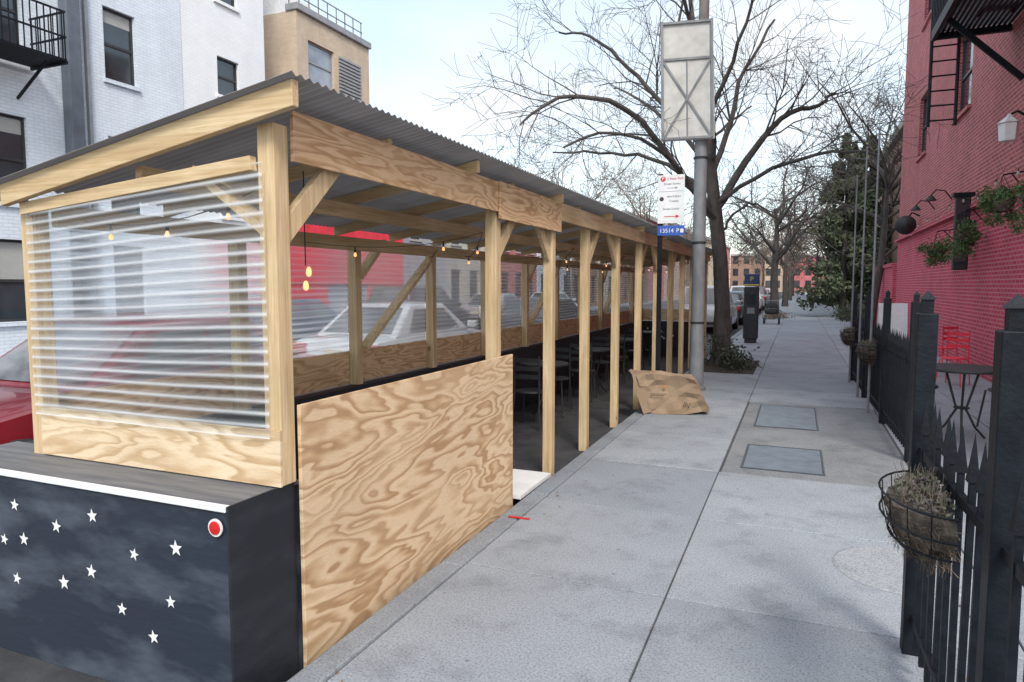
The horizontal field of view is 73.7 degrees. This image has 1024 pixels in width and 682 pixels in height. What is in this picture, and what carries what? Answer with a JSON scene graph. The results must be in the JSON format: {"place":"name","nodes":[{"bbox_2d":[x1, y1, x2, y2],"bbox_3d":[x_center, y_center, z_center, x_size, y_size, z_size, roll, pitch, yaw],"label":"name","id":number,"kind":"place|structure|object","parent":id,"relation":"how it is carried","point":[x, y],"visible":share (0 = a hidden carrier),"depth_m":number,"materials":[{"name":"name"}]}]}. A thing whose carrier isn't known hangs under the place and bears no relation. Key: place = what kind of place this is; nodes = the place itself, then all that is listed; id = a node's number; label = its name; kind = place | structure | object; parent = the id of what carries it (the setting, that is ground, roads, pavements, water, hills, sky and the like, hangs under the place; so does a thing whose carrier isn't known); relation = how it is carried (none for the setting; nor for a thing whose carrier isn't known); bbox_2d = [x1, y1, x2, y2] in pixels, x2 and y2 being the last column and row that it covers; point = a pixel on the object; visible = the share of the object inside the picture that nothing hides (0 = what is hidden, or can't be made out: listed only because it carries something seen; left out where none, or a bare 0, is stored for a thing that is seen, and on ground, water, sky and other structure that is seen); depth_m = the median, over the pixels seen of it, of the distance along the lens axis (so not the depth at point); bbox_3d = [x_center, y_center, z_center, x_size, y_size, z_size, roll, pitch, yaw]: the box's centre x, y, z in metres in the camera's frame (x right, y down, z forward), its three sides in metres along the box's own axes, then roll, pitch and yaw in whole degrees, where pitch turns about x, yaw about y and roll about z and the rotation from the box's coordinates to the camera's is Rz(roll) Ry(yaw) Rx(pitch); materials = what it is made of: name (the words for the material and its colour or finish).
{"place":"outdoors","nodes":[
{"label":"outdoors","id":0,"kind":"place"},
{"bbox_2d":[0,0,191,356],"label":"apartment building","id":1,"kind":"structure","parent":0,"point":[120,72],"depth_m":15.50,"materials":[{"name":"white paint"}]},
{"bbox_2d":[0,0,19,44],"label":"window","id":2,"kind":"structure","parent":1,"relation":"in","point":[3,2],"depth_m":14.02,"materials":[{"name":"black glass"}]},
{"bbox_2d":[0,239,26,326],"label":"window","id":3,"kind":"structure","parent":1,"relation":"in","point":[12,286],"depth_m":14.22,"materials":[{"name":"clear glass"}]},
{"bbox_2d":[0,113,27,207],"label":"window","id":4,"kind":"structure","parent":1,"relation":"in","point":[12,134],"depth_m":14.13,"materials":[{"name":"black glass"}]},
{"bbox_2d":[0,0,67,98],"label":"fire escape","id":5,"kind":"object","parent":1,"relation":"attached to","point":[38,60],"visible":1,"depth_m":13.65,"materials":[{"name":"metal"}]},
{"bbox_2d":[102,7,140,91],"bbox_3d":[-9.323,-6.915,16.200,0.200,1.740,0.950,2,5,23],"label":"window","id":6,"kind":"structure","parent":1,"relation":"in","point":[117,27],"depth_m":16.26,"materials":[{"name":"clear glass"}]},
{"bbox_2d":[108,136,139,213],"bbox_3d":[-9.393,-3.947,16.470,0.050,1.800,0.830,2,5,23],"label":"window","id":7,"kind":"structure","parent":1,"relation":"in","point":[115,204],"depth_m":16.57,"materials":[{"name":"glass"}]},
{"bbox_2d":[113,246,144,315],"bbox_3d":[-9.393,-1.455,16.672,0.050,1.700,0.830,2,5,23],"label":"window","id":8,"kind":"structure","parent":1,"relation":"in","point":[131,257],"depth_m":16.71,"materials":[{"name":"grey glass"}]},
{"bbox_2d":[263,0,402,313],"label":"apartment building","id":9,"kind":"structure","parent":0,"point":[305,40],"depth_m":23.12,"materials":[{"name":"beige brick"}]},
{"bbox_2d":[308,41,336,91],"bbox_3d":[-6.434,-9.194,22.958,0.200,1.390,1.470,2,5,23],"label":"window","id":10,"kind":"structure","parent":9,"relation":"in","point":[319,59],"depth_m":23.04,"materials":[{"name":"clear glass"}]},
{"bbox_2d":[0,292,782,681],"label":"road","id":11,"kind":"structure","parent":0,"point":[528,454],"depth_m":8.21,"materials":[{"name":"asphalt"}]},
{"bbox_2d":[0,441,303,681],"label":"street barrier","id":12,"kind":"object","parent":11,"relation":"on","point":[110,572],"visible":0.9,"depth_m":2.95,"materials":[{"name":"black paint"}]},
{"bbox_2d":[0,313,318,444],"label":"parked car","id":13,"kind":"object","parent":11,"relation":"on","point":[16,421],"visible":0.07,"depth_m":6.01,"materials":[{"name":"red paint"}]},
{"bbox_2d":[228,297,340,342],"bbox_3d":[-5.595,-0.394,17.513,2.140,1.452,4.664,2,5,23],"label":"parked car","id":14,"kind":"object","parent":11,"relation":"on","point":[312,316],"visible":0.19,"depth_m":16.74,"materials":[{"name":"grey paint"}]},
{"bbox_2d":[27,321,642,508],"bbox_3d":[0.253,0.469,10.473,0.454,0.870,14.570,2,5,23],"label":"street barrier","id":15,"kind":"object","parent":11,"relation":"on","point":[533,351],"visible":0.12,"depth_m":9.36,"materials":[{"name":"black paint"}]},
{"bbox_2d":[0,71,712,667],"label":"dining shelter","id":16,"kind":"object","parent":11,"relation":"on","point":[404,483],"visible":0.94,"depth_m":3.63,"materials":[{"name":"brown wood"}]},
{"bbox_2d":[84,189,257,239],"bbox_3d":[-1.713,-0.620,3.385,1.201,0.217,0.024,2,5,23],"label":"string light","id":17,"kind":"object","parent":16,"relation":"hanging from","point":[111,236],"visible":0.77,"depth_m":3.38,"materials":[{"name":"glass"}]},
{"bbox_2d":[309,232,675,274],"bbox_3d":[1.167,-1.210,10.584,0.854,0.246,12.153,2,5,23],"label":"string light","id":18,"kind":"object","parent":16,"relation":"hanging from","point":[443,249],"visible":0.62,"depth_m":6.46,"materials":[{"name":"rubber"}]},
{"bbox_2d":[293,301,480,354],"bbox_3d":[-1.967,-0.025,12.979,2.140,1.452,4.664,2,5,23],"label":"parked car","id":19,"kind":"object","parent":11,"relation":"on","point":[406,323],"visible":0.2,"depth_m":11.65,"materials":[{"name":"white paint"}]},
{"bbox_2d":[367,286,471,327],"bbox_3d":[-3.091,-1.029,23.479,2.220,1.752,4.766,2,5,23],"label":"parked car","id":20,"kind":"object","parent":11,"relation":"on","point":[379,294],"visible":0.16,"depth_m":21.85,"materials":[{"name":"grey paint"}]},
{"bbox_2d":[461,293,516,322],"bbox_3d":[-0.586,-1.365,29.470,2.140,1.452,4.664,2,5,23],"label":"parked car","id":21,"kind":"object","parent":11,"relation":"on","point":[473,305],"visible":0.04,"depth_m":28.07,"materials":[{"name":"silver metal"}]},
{"bbox_2d":[513,355,542,431],"bbox_3d":[0.237,0.620,8.432,0.401,0.902,0.421,2,5,23],"label":"cafe chair","id":22,"kind":"object","parent":11,"relation":"on","point":[538,391],"visible":0.84,"depth_m":8.27,"materials":[{"name":"metal"}]},
{"bbox_2d":[513,469,550,498],"bbox_3d":[0.042,1.194,5.733,0.350,0.032,0.700,2,5,23],"label":"floor board","id":23,"kind":"object","parent":11,"relation":"on","point":[525,482],"visible":0.71,"depth_m":5.75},
{"bbox_2d":[519,360,568,420],"bbox_3d":[0.422,0.652,9.009,0.652,0.738,0.652,2,5,23],"label":"cafe table","id":24,"kind":"object","parent":11,"relation":"on","point":[560,363],"visible":0.42,"depth_m":8.87,"materials":[{"name":"metal"}]},
{"bbox_2d":[501,297,591,328],"bbox_3d":[0.945,-0.506,18.896,2.140,1.452,4.664,2,5,23],"label":"parked car","id":25,"kind":"object","parent":11,"relation":"on","point":[511,313],"visible":0.06,"depth_m":17.74,"materials":[{"name":"grey paint"}]},
{"bbox_2d":[536,346,572,413],"bbox_3d":[0.607,0.527,9.574,0.401,0.902,0.421,2,5,25],"label":"cafe chair","id":26,"kind":"object","parent":11,"relation":"on","point":[561,378],"visible":0.63,"depth_m":9.62,"materials":[{"name":"metal"}]},
{"bbox_2d":[568,342,597,402],"bbox_3d":[1.084,0.456,10.455,0.401,0.902,0.421,1,5,17],"label":"cafe chair","id":27,"kind":"object","parent":11,"relation":"on","point":[576,370],"visible":0.67,"depth_m":10.32,"materials":[{"name":"metal"}]},
{"bbox_2d":[574,347,610,395],"bbox_3d":[1.315,0.489,11.013,0.652,0.738,0.652,0,5,-6],"label":"cafe table","id":28,"kind":"object","parent":11,"relation":"on","point":[600,349],"visible":0.71,"depth_m":10.95,"materials":[{"name":"metal"}]},
{"bbox_2d":[589,335,610,390],"bbox_3d":[1.500,0.364,11.578,0.401,0.902,0.421,2,5,19],"label":"cafe chair","id":29,"kind":"object","parent":11,"relation":"on","point":[602,344],"visible":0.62,"depth_m":11.66,"materials":[{"name":"metal"}]},
{"bbox_2d":[604,333,630,382],"bbox_3d":[1.932,0.291,12.479,0.401,0.902,0.421,2,5,23],"label":"cafe chair","id":30,"kind":"object","parent":11,"relation":"on","point":[620,347],"visible":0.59,"depth_m":12.34,"materials":[{"name":"metal"}]},
{"bbox_2d":[642,320,688,356],"bbox_3d":[3.829,-0.073,17.137,1.900,0.870,0.414,2,5,23],"label":"street barrier","id":31,"kind":"object","parent":11,"relation":"on","point":[647,325],"visible":0.38,"depth_m":16.91,"materials":[{"name":"black paint"}]},
{"bbox_2d":[678,286,740,330],"bbox_3d":[7.681,-1.279,26.557,2.220,1.752,4.766,2,5,23],"label":"parked car","id":32,"kind":"object","parent":11,"relation":"on","point":[734,317],"visible":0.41,"depth_m":24.71,"materials":[{"name":"silver metal"}]},
{"bbox_2d":[730,292,743,324],"bbox_3d":[10.077,-1.584,32.161,2.140,1.452,4.664,2,5,23],"label":"parked car","id":33,"kind":"object","parent":11,"relation":"on","point":[735,297],"visible":0.14,"depth_m":30.48,"materials":[{"name":"grey paint"}]},
{"bbox_2d":[729,210,795,285],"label":"street tree","id":34,"kind":"object","parent":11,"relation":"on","point":[763,273],"visible":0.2,"depth_m":126.08,"materials":[{"name":"brown plant"}]},
{"bbox_2d":[478,298,678,324],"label":"sidewalk","id":35,"kind":"structure","parent":0,"point":[593,308],"depth_m":59.59,"materials":[{"name":"concrete"}]},
{"bbox_2d":[180,0,264,313],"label":"apartment building","id":36,"kind":"structure","parent":35,"relation":"on","point":[222,44],"depth_m":19.00,"materials":[{"name":"white brick"}]},
{"bbox_2d":[216,57,236,96],"bbox_3d":[-8.041,-7.367,19.296,0.200,1.140,0.920,2,5,23],"label":"window","id":37,"kind":"structure","parent":36,"relation":"in","point":[226,70],"depth_m":19.34,"materials":[{"name":"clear glass"}]},
{"bbox_2d":[402,237,445,291],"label":"row house","id":38,"kind":"structure","parent":35,"relation":"on","point":[411,264],"depth_m":29.28,"materials":[{"name":"grey brick"}]},
{"bbox_2d":[446,242,484,306],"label":"row house","id":39,"kind":"structure","parent":35,"relation":"on","point":[463,286],"depth_m":33.06,"materials":[{"name":"beige brick"}]},
{"bbox_2d":[451,270,458,306],"bbox_3d":[-2.762,-2.347,32.586,0.050,2.100,0.983,2,5,23],"label":"window","id":40,"kind":"structure","parent":39,"relation":"in","point":[454,273],"depth_m":32.66,"materials":[{"name":"grey glass"}]},
{"bbox_2d":[470,270,476,298],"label":"window","id":41,"kind":"structure","parent":39,"relation":"in","point":[473,274],"depth_m":34.48,"materials":[{"name":"grey glass"}]},
{"bbox_2d":[501,250,536,297],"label":"row house","id":42,"kind":"structure","parent":35,"relation":"on","point":[510,277],"depth_m":39.18,"materials":[{"name":"red brick"}]},
{"bbox_2d":[537,253,571,292],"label":"row house","id":43,"kind":"structure","parent":35,"relation":"on","point":[562,282],"depth_m":45.98,"materials":[{"name":"white paint"}]},
{"bbox_2d":[474,132,653,297],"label":"street tree","id":44,"kind":"object","parent":35,"relation":"on","point":[568,284],"visible":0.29,"depth_m":42.91,"materials":[{"name":"brown plant"}]},
{"bbox_2d":[571,257,597,306],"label":"row house","id":45,"kind":"structure","parent":35,"relation":"on","point":[593,285],"depth_m":53.65,"materials":[{"name":"grey brick"}]},
{"bbox_2d":[597,261,620,305],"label":"row house","id":46,"kind":"structure","parent":35,"relation":"on","point":[606,287],"depth_m":58.31,"materials":[{"name":"beige brick"}]},
{"bbox_2d":[621,210,643,302],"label":"row house","id":47,"kind":"structure","parent":35,"relation":"on","point":[625,280],"depth_m":64.81,"materials":[{"name":"brown brick"}]},
{"bbox_2d":[576,133,721,302],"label":"street tree","id":48,"kind":"object","parent":35,"relation":"on","point":[645,292],"visible":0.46,"depth_m":65.36,"materials":[{"name":"brown plant"}]},
{"bbox_2d":[643,214,667,300],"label":"row house","id":49,"kind":"structure","parent":35,"relation":"on","point":[650,281],"depth_m":75.62,"materials":[{"name":"red brick"}]},
{"bbox_2d":[664,223,682,298],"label":"row house","id":50,"kind":"structure","parent":35,"relation":"on","point":[676,283],"depth_m":90.29,"materials":[{"name":"beige brick"}]},
{"bbox_2d":[648,171,747,285],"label":"street tree","id":51,"kind":"object","parent":35,"relation":"on","point":[687,265],"visible":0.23,"depth_m":88.94,"materials":[{"name":"brown plant"}]},
{"bbox_2d":[730,253,762,287],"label":"row house","id":52,"kind":"structure","parent":35,"relation":"on","point":[737,275],"depth_m":172.22,"materials":[{"name":"brown brick"}]},
{"bbox_2d":[300,0,908,286],"label":"sky","id":53,"kind":"structure","parent":0,"point":[410,40],"materials":[{"name":"white"}]},
{"bbox_2d":[327,292,1023,681],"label":"sidewalk","id":54,"kind":"structure","parent":0,"point":[673,548],"depth_m":4.10,"materials":[{"name":"concrete"}]},
{"bbox_2d":[629,369,709,413],"bbox_3d":[2.051,0.659,8.913,1.047,0.533,0.460,1,5,8],"label":"paper bag","id":55,"kind":"object","parent":54,"relation":"on","point":[658,392],"visible":1,"depth_m":8.76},
{"bbox_2d":[655,174,684,370],"bbox_3d":[2.109,-0.650,9.111,0.355,3.120,0.058,2,5,23],"label":"parking sign","id":56,"kind":"object","parent":54,"relation":"on","point":[671,192],"visible":1,"depth_m":9.03,"materials":[{"name":"metal"}]},
{"bbox_2d":[423,0,957,364],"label":"street tree","id":57,"kind":"object","parent":54,"relation":"on","point":[715,202],"visible":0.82,"depth_m":13.91,"materials":[{"name":"brown plant"}]},
{"bbox_2d":[689,0,708,390],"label":"utility pole","id":58,"kind":"object","parent":54,"relation":"on","point":[696,351],"visible":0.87,"depth_m":10.63,"materials":[{"name":"metal"}]},
{"bbox_2d":[660,17,714,141],"bbox_3d":[2.671,-3.955,10.399,0.835,1.787,0.150,1,5,9],"label":"road sign","id":59,"kind":"object","parent":58,"relation":"attached to","point":[687,75],"visible":1,"depth_m":10.36,"materials":[{"name":"metal"}]},
{"bbox_2d":[684,329,760,372],"bbox_3d":[4.377,0.159,13.857,1.393,0.815,2.492,0,5,-3],"label":"shrub","id":60,"kind":"object","parent":54,"relation":"on","point":[736,362],"visible":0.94,"depth_m":13.52,"materials":[{"name":"green plant"}]},
{"bbox_2d":[704,360,759,373],"bbox_3d":[4.481,0.519,14.039,1.040,0.032,2.400,2,5,23],"label":"tree pit","id":61,"kind":"object","parent":54,"relation":"on","point":[711,368],"visible":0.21,"depth_m":13.36,"materials":[{"name":"soil"}]},
{"bbox_2d":[743,274,759,342],"bbox_3d":[6.886,-0.934,19.649,0.400,1.980,0.330,2,5,23],"label":"parking meter","id":62,"kind":"object","parent":54,"relation":"on","point":[751,312],"visible":1,"depth_m":19.51,"materials":[{"name":"metal"}]},
{"bbox_2d":[763,300,779,324],"bbox_3d":[11.185,-1.252,29.381,0.650,1.037,1.387,2,5,23],"label":"stroller","id":63,"kind":"object","parent":54,"relation":"on","point":[771,305],"visible":1,"depth_m":29.09,"materials":[{"name":"fabric"}]},
{"bbox_2d":[764,250,788,291],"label":"row house","id":64,"kind":"structure","parent":54,"relation":"on","point":[767,283],"depth_m":171.13,"materials":[{"name":"beige brick"}]},
{"bbox_2d":[684,116,878,312],"bbox_3d":[13.899,-6.196,34.888,8.195,10.000,9.979,-1,5,-8],"label":"street tree","id":65,"kind":"object","parent":54,"relation":"on","point":[778,253],"visible":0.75,"depth_m":34.69,"materials":[{"name":"brown plant"}]},
{"bbox_2d":[737,189,825,299],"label":"street tree","id":66,"kind":"object","parent":54,"relation":"on","point":[789,286],"visible":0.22,"depth_m":75.61,"materials":[{"name":"brown plant"}]},
{"bbox_2d":[741,444,824,475],"bbox_3d":[2.588,1.147,6.522,0.700,0.058,0.980,2,5,23],"label":"utility hatch","id":67,"kind":"object","parent":54,"relation":"on","point":[785,459],"visible":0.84,"depth_m":6.48,"materials":[{"name":"metal"}]},
{"bbox_2d":[738,204,827,295],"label":"street tree","id":68,"kind":"object","parent":54,"relation":"on","point":[792,277],"visible":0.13,"depth_m":108.64,"materials":[{"name":"brown plant"}]},
{"bbox_2d":[728,177,843,306],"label":"street tree","id":69,"kind":"object","parent":54,"relation":"on","point":[785,284],"visible":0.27,"depth_m":53.52,"materials":[{"name":"brown plant"}]},
{"bbox_2d":[754,405,818,430],"bbox_3d":[3.465,0.977,8.614,0.700,0.058,1.530,2,5,23],"label":"utility hatch","id":70,"kind":"object","parent":54,"relation":"on","point":[788,417],"visible":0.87,"depth_m":8.53,"materials":[{"name":"metal"}]},
{"bbox_2d":[761,150,844,304],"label":"street tree","id":71,"kind":"object","parent":54,"relation":"on","point":[805,257],"visible":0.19,"depth_m":57.93,"materials":[{"name":"brown plant"}]},
{"bbox_2d":[763,191,843,295],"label":"street tree","id":72,"kind":"object","parent":54,"relation":"on","point":[818,254],"visible":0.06,"depth_m":95.52,"materials":[{"name":"brown plant"}]},
{"bbox_2d":[794,254,825,291],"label":"row house","id":73,"kind":"structure","parent":54,"relation":"on","point":[804,280],"depth_m":165.78,"materials":[{"name":"red brick"}]},
{"bbox_2d":[722,33,904,324],"bbox_3d":[14.555,-6.902,25.740,11.112,12.928,11.412,-4,6,-43],"label":"street tree","id":74,"kind":"object","parent":54,"relation":"on","point":[889,182],"visible":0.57,"depth_m":25.81,"materials":[{"name":"brown plant"}]},
{"bbox_2d":[794,133,879,310],"bbox_3d":[17.463,-6.092,35.784,4.789,9.649,4.348,2,5,23],"label":"evergreen tree","id":75,"kind":"object","parent":54,"relation":"on","point":[834,286],"visible":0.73,"depth_m":35.37,"materials":[{"name":"green plant"}]},
{"bbox_2d":[828,295,864,321],"bbox_3d":[16.442,-1.611,32.406,2.612,1.404,9.267,2,5,23],"label":"shrub","id":76,"kind":"object","parent":54,"relation":"on","point":[844,314],"visible":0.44,"depth_m":32.00,"materials":[{"name":"green plant"}]},
{"bbox_2d":[848,175,858,382],"bbox_3d":[5.763,-1.034,11.527,0.040,3.495,0.038,2,5,23],"label":"light pole","id":77,"kind":"object","parent":54,"relation":"on","point":[849,373],"visible":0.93,"depth_m":11.52,"materials":[{"name":"metal"}]},
{"bbox_2d":[856,146,868,396],"bbox_3d":[5.109,-0.982,9.957,0.040,3.645,0.038,2,5,23],"label":"light pole","id":78,"kind":"object","parent":54,"relation":"on","point":[859,336],"visible":1,"depth_m":9.95,"materials":[{"name":"metal"}]},
{"bbox_2d":[866,127,881,412],"bbox_3d":[4.635,-0.884,8.750,0.040,3.645,0.038,2,5,23],"label":"light pole","id":79,"kind":"object","parent":54,"relation":"on","point":[872,305],"visible":1,"depth_m":8.74,"materials":[{"name":"metal"}]},
{"bbox_2d":[850,289,920,460],"bbox_3d":[4.844,0.112,9.124,0.079,1.600,5.979,2,5,22],"label":"iron fence","id":80,"kind":"object","parent":54,"relation":"on","point":[891,384],"visible":0.81,"depth_m":7.83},
{"bbox_2d":[839,325,855,346],"bbox_3d":[5.657,-0.055,11.537,0.270,0.400,0.710,2,5,23],"label":"planter basket","id":81,"kind":"object","parent":80,"relation":"hanging from","point":[847,334],"visible":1,"depth_m":11.35,"materials":[{"name":"wicker"}]},
{"bbox_2d":[854,338,876,364],"bbox_3d":[4.582,0.155,8.857,0.253,0.383,0.700,2,5,23],"label":"planter basket","id":82,"kind":"object","parent":80,"relation":"hanging from","point":[866,351],"visible":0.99,"depth_m":8.68,"materials":[{"name":"wicker"}]},
{"bbox_2d":[875,263,896,321],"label":"garden wall","id":83,"kind":"structure","parent":54,"relation":"on","point":[888,282],"depth_m":24.53,"materials":[{"name":"brick"}]},
{"bbox_2d":[877,303,907,336],"bbox_3d":[7.552,-0.100,13.583,0.500,1.300,0.620,2,5,23],"label":"sandwich board","id":84,"kind":"object","parent":54,"relation":"on","point":[899,315],"visible":0.43,"depth_m":13.43,"materials":[{"name":"white paint"}]},
{"bbox_2d":[832,546,972,597],"bbox_3d":[2.256,1.329,3.968,0.720,0.006,0.720,2,5,23],"label":"cement patch","id":85,"kind":"object","parent":54,"relation":"on","point":[880,568],"visible":0.63,"depth_m":4.00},
{"bbox_2d":[937,325,957,372],"bbox_3d":[8.312,0.135,13.164,0.401,0.902,0.421,-1,5,-12],"label":"cafe chair","id":86,"kind":"object","parent":54,"relation":"on","point":[942,347],"visible":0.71,"depth_m":12.98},
{"bbox_2d":[936,330,970,387],"bbox_3d":[7.319,0.286,11.309,0.421,0.902,0.401,-3,6,-36],"label":"cafe chair","id":87,"kind":"object","parent":54,"relation":"on","point":[947,357],"visible":0.89,"depth_m":11.32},
{"bbox_2d":[894,0,1023,382],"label":"brick building","id":88,"kind":"structure","parent":54,"relation":"on","point":[970,152],"depth_m":14.35,"materials":[{"name":"red brick"}]},
{"bbox_2d":[895,212,919,234],"bbox_3d":[11.121,-3.318,19.189,0.621,0.639,0.284,2,5,23],"label":"wall lamp","id":89,"kind":"object","parent":88,"relation":"attached to","point":[905,225],"visible":0.98,"depth_m":19.16,"materials":[{"name":"metal"}]},
{"bbox_2d":[915,96,926,162],"bbox_3d":[11.566,-6.024,19.128,0.200,1.790,1.520,2,5,23],"label":"window","id":90,"kind":"structure","parent":88,"relation":"in","point":[924,139],"depth_m":19.55,"materials":[{"name":"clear glass"}]},
{"bbox_2d":[908,229,952,267],"bbox_3d":[9.003,-1.965,14.533,0.978,0.838,0.864,2,5,23],"label":"hanging plant","id":91,"kind":"object","parent":88,"relation":"hanging from","point":[938,251],"visible":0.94,"depth_m":14.45,"materials":[{"name":"green plant"}]},
{"bbox_2d":[951,38,973,125],"bbox_3d":[9.582,-5.639,14.392,0.200,1.790,1.620,2,5,23],"label":"window","id":92,"kind":"structure","parent":88,"relation":"in","point":[965,104],"depth_m":14.68,"materials":[{"name":"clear glass"}]},
{"bbox_2d":[951,192,975,269],"bbox_3d":[8.682,-2.107,13.153,0.390,1.470,0.240,2,5,23],"label":"wall lantern","id":93,"kind":"object","parent":88,"relation":"attached to","point":[961,207],"depth_m":13.09,"materials":[{"name":"metal"}]},
{"bbox_2d":[942,208,987,259],"bbox_3d":[8.163,-1.929,12.290,0.687,0.946,0.689,2,5,23],"label":"hanging plant","id":94,"kind":"object","parent":88,"relation":"hanging from","point":[965,234],"visible":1,"depth_m":12.22,"materials":[{"name":"green plant"}]},
{"bbox_2d":[926,0,1023,126],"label":"fire escape","id":95,"kind":"object","parent":88,"relation":"attached to","point":[982,14],"visible":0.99,"depth_m":10.92,"materials":[{"name":"metal"}]},
{"bbox_2d":[976,171,1023,226],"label":"hanging plant","id":96,"kind":"object","parent":88,"relation":"hanging from","point":[990,207],"visible":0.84,"depth_m":10.20,"materials":[{"name":"green plant"}]},
{"bbox_2d":[988,180,1023,236],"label":"hanging plant","id":97,"kind":"object","parent":88,"relation":"hanging from","point":[1015,227],"visible":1,"depth_m":8.68,"materials":[{"name":"green plant"}]},
{"bbox_2d":[997,110,1023,142],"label":"white lantern","id":98,"kind":"object","parent":88,"relation":"attached to","point":[1008,127],"visible":1,"depth_m":10.18,"materials":[{"name":"paint"}]},
{"bbox_2d":[900,290,1023,681],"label":"iron fence","id":99,"kind":"object","parent":54,"relation":"on","point":[995,516],"visible":0.94,"depth_m":2.11,"materials":[{"name":"metal"}]},
{"bbox_2d":[876,459,965,577],"bbox_3d":[1.483,0.650,2.518,0.259,0.345,0.646,2,5,23],"label":"planter basket","id":100,"kind":"object","parent":99,"relation":"hanging from","point":[920,521],"visible":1,"depth_m":2.37,"materials":[{"name":"metal"}]},
{"bbox_2d":[936,363,992,438],"bbox_3d":[4.826,0.668,7.329,0.812,0.778,0.812,2,5,23],"label":"cafe table","id":101,"kind":"object","parent":54,"relation":"on","point":[965,369],"visible":0.72,"depth_m":7.27,"materials":[{"name":"metal"}]},
{"bbox_3d":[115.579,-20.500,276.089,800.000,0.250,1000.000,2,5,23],"label":"ground","id":102,"kind":"structure","parent":0,"visible":0},
{"bbox_2d":[287,298,781,681],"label":"kerb","id":103,"kind":"structure","parent":102,"relation":"on","point":[338,656],"depth_m":3.84,"materials":[{"name":"concrete"}]},
{"bbox_2d":[792,49,906,264],"bbox_3d":[20.551,-8.297,34.795,11.915,14.203,16.218,2,5,23],"label":"street tree","id":104,"kind":"object","parent":102,"relation":"on","point":[894,186],"visible":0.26,"depth_m":36.30,"materials":[{"name":"brown plant"}]},
{"bbox_2d":[825,135,892,305],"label":"evergreen tree","id":105,"kind":"object","parent":102,"relation":"on","point":[867,283],"visible":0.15,"depth_m":40.85,"materials":[{"name":"green plant"}]},
{"bbox_2d":[880,116,903,263],"bbox_3d":[25.580,-6.495,36.596,9.300,10.320,16.000,2,5,23],"label":"tree","id":106,"kind":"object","parent":102,"relation":"on","point":[893,256],"depth_m":39.14,"materials":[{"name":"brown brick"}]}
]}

